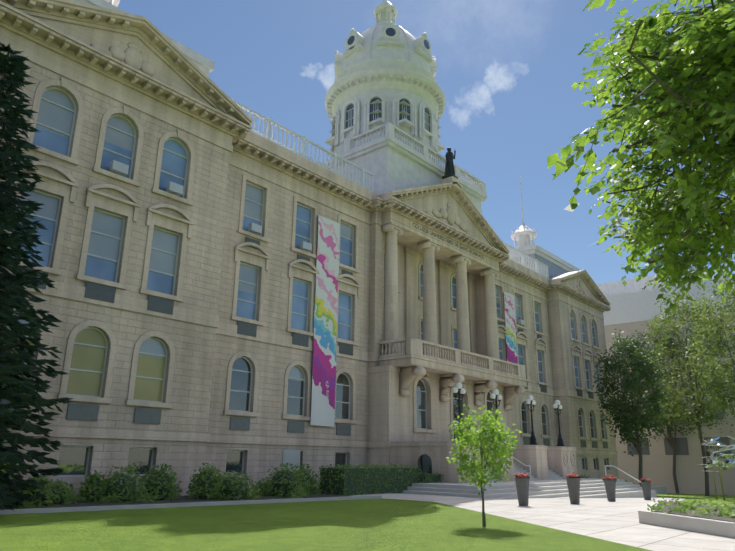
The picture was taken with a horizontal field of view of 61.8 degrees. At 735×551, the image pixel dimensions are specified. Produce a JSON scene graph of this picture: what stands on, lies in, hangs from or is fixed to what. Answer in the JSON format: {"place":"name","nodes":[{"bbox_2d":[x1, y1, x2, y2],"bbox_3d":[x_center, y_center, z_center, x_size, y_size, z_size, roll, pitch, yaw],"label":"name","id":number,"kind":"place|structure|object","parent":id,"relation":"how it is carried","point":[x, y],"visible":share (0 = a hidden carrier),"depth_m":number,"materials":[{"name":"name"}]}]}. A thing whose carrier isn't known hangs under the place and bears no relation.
{"place":"outdoors","nodes":[
{"label":"outdoors","id":0,"kind":"place"},
{"bbox_2d":[5,329,164,400],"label":"window blinds","id":1,"kind":"object","parent":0,"point":[84,357],"visible":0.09,"depth_m":24.87,"materials":[{"name":"beige fabric"}]},
{"bbox_2d":[1,28,605,474],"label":"window panes","id":2,"kind":"structure","parent":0,"point":[105,269],"depth_m":32.61,"materials":[{"name":"glass"}]},
{"bbox_2d":[0,51,618,499],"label":"rough stone walls","id":3,"kind":"structure","parent":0,"point":[204,353],"depth_m":30.04,"materials":[{"name":"beige stone"}]},
{"bbox_2d":[3,87,606,476],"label":"window frames","id":4,"kind":"structure","parent":3,"relation":"in","point":[120,168],"depth_m":29.16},
{"bbox_2d":[6,89,602,419],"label":"window blinds","id":5,"kind":"object","parent":4,"relation":"in","point":[55,116],"visible":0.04,"depth_m":26.95,"materials":[{"name":"white fabric"}]},
{"bbox_2d":[72,0,579,271],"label":"roof","id":6,"kind":"structure","parent":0,"point":[389,161],"depth_m":49.42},
{"bbox_2d":[0,490,734,550],"bbox_3d":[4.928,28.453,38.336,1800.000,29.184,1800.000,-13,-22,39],"label":"lawn","id":7,"kind":"structure","parent":0,"point":[383,524],"depth_m":14.79,"materials":[{"name":"green plant"}]},
{"bbox_2d":[0,491,349,509],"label":"shrub bed soil","id":8,"kind":"structure","parent":7,"relation":"on","point":[181,499],"depth_m":23.13,"materials":[{"name":"brown soil"}]},
{"bbox_2d":[0,42,72,511],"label":"foliage","id":9,"kind":"object","parent":8,"relation":"on","point":[14,385],"visible":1,"depth_m":19.90,"materials":[{"name":"green plant"}]},
{"bbox_2d":[0,463,638,508],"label":"shrubs","id":10,"kind":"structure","parent":8,"relation":"on","point":[102,497],"depth_m":24.72,"materials":[{"name":"green plant"}]},
{"bbox_2d":[0,0,617,473],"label":"building trim","id":11,"kind":"structure","parent":7,"relation":"on","point":[60,36],"depth_m":33.82,"materials":[{"name":"beige stone"}]},
{"bbox_2d":[105,0,119,6],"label":"cupola flagpole","id":12,"kind":"object","parent":11,"relation":"on","point":[114,2],"visible":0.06,"depth_m":34.93,"materials":[{"name":"white paint"}]},
{"bbox_2d":[282,450,299,471],"bbox_3d":[-4.054,10.015,32.732,0.080,1.370,1.220,-13,-22,39],"label":"sign","id":13,"kind":"object","parent":11,"relation":"attached to","point":[291,457],"visible":0.65,"depth_m":32.76,"materials":[{"name":"grey"}]},
{"bbox_2d":[0,399,607,447],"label":"light louvre panels","id":14,"kind":"object","parent":11,"relation":"attached to","point":[90,413],"visible":0.85,"depth_m":26.05,"materials":[{"name":"grey metal"}]},
{"bbox_2d":[12,237,603,399],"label":"window panels","id":15,"kind":"object","parent":11,"relation":"attached to","point":[95,291],"visible":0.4,"depth_m":31.67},
{"bbox_2d":[310,215,339,426],"bbox_3d":[-2.502,2.504,36.559,0.192,12.550,1.960,-13,-22,39],"label":"banner","id":16,"kind":"object","parent":11,"relation":"attached to","point":[325,331],"visible":1,"depth_m":36.38,"materials":[{"name":"multicoloured fabric"}]},
{"bbox_2d":[325,385,328,408],"bbox_3d":[-2.308,5.515,35.881,0.004,4.510,0.322,-13,-22,39],"label":"banner lettering","id":17,"kind":"object","parent":16,"relation":"attached to","point":[326,397],"visible":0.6,"depth_m":35.37},
{"bbox_2d":[90,43,588,465],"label":"carved ornaments","id":18,"kind":"object","parent":11,"relation":"attached to","point":[132,57],"visible":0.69,"depth_m":41.04},
{"bbox_2d":[325,58,445,160],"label":"dome drum","id":19,"kind":"object","parent":11,"relation":"on","point":[380,68],"visible":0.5,"depth_m":50.83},
{"bbox_2d":[338,25,431,74],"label":"dome","id":20,"kind":"structure","parent":19,"relation":"on","point":[387,51],"depth_m":52.28,"materials":[{"name":"white metal"}]},
{"bbox_2d":[374,0,397,24],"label":"dome lantern","id":21,"kind":"object","parent":20,"relation":"on","point":[385,12],"visible":0.52,"depth_m":57.05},
{"bbox_2d":[230,97,548,278],"bbox_3d":[5.266,-4.649,47.411,0.180,1.550,39.025,-13,-22,39],"label":"roof balustrade","id":22,"kind":"object","parent":11,"relation":"on","point":[523,262],"visible":0.75,"depth_m":38.79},
{"bbox_2d":[353,127,480,189],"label":"dome base balusters","id":23,"kind":"object","parent":11,"relation":"on","point":[478,186],"visible":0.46,"depth_m":46.52,"materials":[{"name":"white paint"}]},
{"bbox_2d":[381,224,499,370],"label":"portico columns","id":24,"kind":"structure","parent":11,"relation":"on","point":[390,332],"depth_m":44.25,"materials":[{"name":"beige stone"}]},
{"bbox_2d":[413,223,483,258],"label":"frieze lettering","id":25,"kind":"object","parent":11,"relation":"attached to","point":[449,242],"visible":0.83,"depth_m":46.47,"materials":[{"name":"grey stone"}]},
{"bbox_2d":[381,341,515,374],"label":"portico balusters","id":26,"kind":"object","parent":11,"relation":"on","point":[483,364],"visible":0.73,"depth_m":41.08,"materials":[{"name":"beige stone"}]},
{"bbox_2d":[442,147,457,178],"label":"statue on pediment","id":27,"kind":"object","parent":11,"relation":"on","point":[449,165],"visible":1,"depth_m":48.16,"materials":[{"name":"black metal"}]},
{"bbox_2d":[502,291,517,373],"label":"banner","id":28,"kind":"object","parent":11,"relation":"attached to","point":[512,357],"visible":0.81,"depth_m":53.80,"materials":[{"name":"multicoloured fabric"}]},
{"bbox_2d":[511,177,536,247],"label":"cupola","id":29,"kind":"object","parent":11,"relation":"on","point":[523,235],"visible":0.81,"depth_m":70.33,"materials":[{"name":"white paint"}]},
{"bbox_2d":[511,254,581,279],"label":"roof","id":30,"kind":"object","parent":11,"relation":"on","point":[555,271],"visible":0.06,"depth_m":65.28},
{"bbox_2d":[0,486,667,514],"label":"lawn kerb","id":31,"kind":"structure","parent":7,"relation":"on","point":[661,489],"depth_m":21.11,"materials":[{"name":"concrete"}]},
{"bbox_2d":[445,405,521,526],"bbox_3d":[3.084,5.128,16.632,2.146,3.207,1.919,-13,-22,39],"label":"young tree","id":32,"kind":"object","parent":7,"relation":"on","point":[481,439],"visible":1,"depth_m":16.46,"materials":[{"name":"green plant"}]},
{"bbox_2d":[593,329,672,486],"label":"tree","id":33,"kind":"object","parent":7,"relation":"on","point":[627,413],"visible":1,"depth_m":55.07,"materials":[{"name":"green plant"}]},
{"bbox_2d":[547,0,734,322],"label":"foliage","id":34,"kind":"object","parent":7,"relation":"on","point":[692,68],"visible":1,"depth_m":6.85,"materials":[{"name":"green plant"}]},
{"bbox_2d":[625,324,701,492],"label":"tree","id":35,"kind":"object","parent":7,"relation":"on","point":[670,429],"visible":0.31,"depth_m":72.72,"materials":[{"name":"green plant"}]},
{"bbox_2d":[604,310,734,495],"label":"building walls","id":36,"kind":"structure","parent":7,"relation":"on","point":[658,468],"depth_m":73.00,"materials":[{"name":"beige concrete"}]},
{"bbox_2d":[603,277,734,325],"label":"roof","id":37,"kind":"structure","parent":36,"relation":"on","point":[634,306],"depth_m":78.83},
{"bbox_2d":[597,268,713,295],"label":"rooftop penthouse","id":38,"kind":"object","parent":37,"relation":"on","point":[617,287],"visible":0.08,"depth_m":86.88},
{"bbox_2d":[617,331,734,454],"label":"windows","id":39,"kind":"structure","parent":36,"relation":"in","point":[681,447],"depth_m":73.00,"materials":[{"name":"grey glass"}]},
{"bbox_2d":[641,288,734,495],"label":"tree","id":40,"kind":"object","parent":7,"relation":"on","point":[697,405],"visible":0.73,"depth_m":60.68,"materials":[{"name":"green plant"}]},
{"bbox_2d":[685,277,734,431],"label":"tree","id":41,"kind":"object","parent":7,"relation":"on","point":[711,367],"visible":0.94,"depth_m":53.47,"materials":[{"name":"green plant"}]},
{"bbox_2d":[699,435,734,499],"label":"steel leaf sculpture","id":42,"kind":"object","parent":7,"relation":"on","point":[713,456],"visible":0.96,"depth_m":44.04,"materials":[{"name":"silver metal"}]},
{"bbox_2d":[118,0,734,283],"label":"sky","id":43,"kind":"structure","parent":0,"point":[507,70],"materials":[{"name":"blue"}]},
{"bbox_2d":[389,441,577,482],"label":"stone entrance terrace","id":44,"kind":"structure","parent":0,"point":[539,459],"depth_m":36.79,"materials":[{"name":"beige stone"}]},
{"bbox_2d":[452,382,465,440],"bbox_3d":[5.288,7.810,35.239,0.600,3.330,1.160,-13,-22,39],"label":"lamp standard","id":45,"kind":"object","parent":44,"relation":"on","point":[458,388],"visible":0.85,"depth_m":35.33,"materials":[{"name":"black metal"}]},
{"bbox_2d":[490,389,502,441],"bbox_3d":[8.080,8.758,38.300,0.600,3.330,1.160,-13,-22,39],"label":"lamp standard","id":46,"kind":"object","parent":44,"relation":"on","point":[495,395],"visible":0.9,"depth_m":38.52,"materials":[{"name":"black metal"}]},
{"bbox_2d":[525,395,537,444],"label":"lamp standard","id":47,"kind":"object","parent":44,"relation":"on","point":[530,401],"visible":1,"depth_m":41.61,"materials":[{"name":"black metal"}]},
{"bbox_2d":[553,400,564,446],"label":"lamp standard","id":48,"kind":"object","parent":44,"relation":"on","point":[557,406],"visible":0.98,"depth_m":44.67,"materials":[{"name":"black metal"}]},
{"bbox_2d":[315,492,734,550],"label":"forecourt paving","id":49,"kind":"structure","parent":0,"point":[617,521],"depth_m":18.80,"materials":[{"name":"concrete"}]},
{"bbox_2d":[513,472,529,505],"bbox_3d":[6.029,8.273,23.817,0.617,1.250,0.631,-13,-22,39],"label":"planter","id":50,"kind":"object","parent":49,"relation":"on","point":[522,482],"visible":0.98,"depth_m":23.64,"materials":[{"name":"grey concrete"}]},
{"bbox_2d":[402,462,656,498],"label":"entrance steps","id":51,"kind":"structure","parent":49,"relation":"on","point":[555,486],"depth_m":33.71,"materials":[{"name":"grey concrete"}]},
{"bbox_2d":[474,431,530,480],"bbox_3d":[8.745,11.687,40.049,4.020,3.130,0.073,-13,-22,39],"label":"handrail","id":52,"kind":"object","parent":51,"relation":"on","point":[521,463],"visible":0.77,"depth_m":38.78,"materials":[{"name":"white metal"}]},
{"bbox_2d":[605,465,639,481],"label":"handrail","id":53,"kind":"object","parent":51,"relation":"on","point":[618,469],"depth_m":43.13,"materials":[{"name":"white metal"}]},
{"bbox_2d":[566,472,580,503],"bbox_3d":[8.555,8.819,25.437,0.645,1.238,0.639,4,-17,-12],"label":"planter","id":54,"kind":"object","parent":49,"relation":"on","point":[573,482],"visible":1,"depth_m":25.27,"materials":[{"name":"grey concrete"}]},
{"bbox_2d":[602,475,616,501],"bbox_3d":[12.134,10.602,30.600,0.644,1.270,0.639,-13,-22,39],"label":"planter","id":55,"kind":"object","parent":49,"relation":"on","point":[610,484],"visible":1,"depth_m":30.43,"materials":[{"name":"grey concrete"}]},
{"bbox_2d":[640,477,651,499],"bbox_3d":[16.337,12.487,35.934,0.633,1.259,0.668,5,-17,-15],"label":"planter","id":56,"kind":"object","parent":49,"relation":"on","point":[646,485],"visible":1,"depth_m":35.77,"materials":[{"name":"grey concrete"}]},
{"bbox_2d":[638,500,734,538],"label":"planter wall","id":57,"kind":"structure","parent":49,"relation":"on","point":[703,525],"depth_m":15.74,"materials":[{"name":"concrete"}]},
{"bbox_2d":[651,502,734,522],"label":"raised bed soil","id":58,"kind":"structure","parent":57,"relation":"in","point":[712,516],"depth_m":16.61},
{"bbox_2d":[647,496,734,517],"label":"flowering plants","id":59,"kind":"object","parent":58,"relation":"on","point":[688,506],"visible":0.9,"depth_m":17.38,"materials":[{"name":"green plant"}]}
]}

